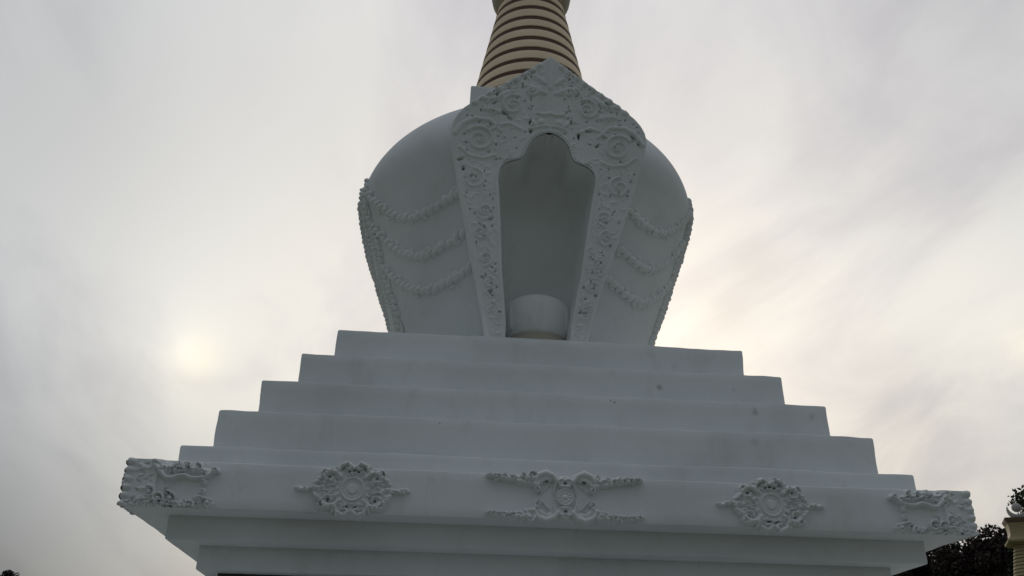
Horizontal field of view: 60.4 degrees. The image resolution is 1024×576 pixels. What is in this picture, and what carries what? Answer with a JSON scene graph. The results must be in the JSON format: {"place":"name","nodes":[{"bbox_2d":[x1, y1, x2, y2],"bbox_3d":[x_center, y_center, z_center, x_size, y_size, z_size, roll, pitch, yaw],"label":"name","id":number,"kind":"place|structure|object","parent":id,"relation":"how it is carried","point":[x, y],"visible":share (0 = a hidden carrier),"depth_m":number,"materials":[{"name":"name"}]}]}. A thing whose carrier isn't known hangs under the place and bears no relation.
{"place":"outdoors","nodes":[
{"label":"outdoors","id":0,"kind":"place"},
{"bbox_2d":[0,0,1023,575],"label":"sky","id":1,"kind":"structure","parent":0,"point":[181,181],"materials":[{"name":"grey"}]},
{"bbox_3d":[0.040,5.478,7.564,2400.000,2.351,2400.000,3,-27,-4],"label":"ground","id":2,"kind":"structure","parent":0,"visible":0},
{"bbox_2d":[0,570,19,575],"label":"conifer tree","id":3,"kind":"object","parent":2,"relation":"on","point":[8,573],"visible":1,"depth_m":48.57,"materials":[{"name":"green plant"}]},
{"bbox_2d":[892,542,1003,575],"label":"broadleaf tree","id":4,"kind":"object","parent":2,"relation":"on","point":[921,571],"visible":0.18,"depth_m":37.69,"materials":[{"name":"green plant"}]},
{"bbox_2d":[926,523,1013,575],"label":"broadleaf tree","id":5,"kind":"object","parent":2,"relation":"on","point":[989,558],"visible":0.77,"depth_m":35.62,"materials":[{"name":"green plant"}]},
{"bbox_2d":[1001,484,1023,575],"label":"broadleaf tree","id":6,"kind":"object","parent":2,"relation":"on","point":[1020,501],"visible":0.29,"depth_m":34.23,"materials":[{"name":"green plant"}]},
{"bbox_2d":[1002,503,1023,575],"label":"stupa","id":7,"kind":"object","parent":2,"relation":"on","point":[1013,524],"visible":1,"depth_m":22.85,"materials":[{"name":"beige paint"}]},
{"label":"terrace","id":8,"kind":"structure","parent":2,"relation":"on","visible":0},
{"bbox_2d":[116,0,978,575],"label":"stupa","id":9,"kind":"object","parent":8,"relation":"on","point":[514,390],"visible":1,"depth_m":7.05,"materials":[{"name":"white paint"}]}
]}

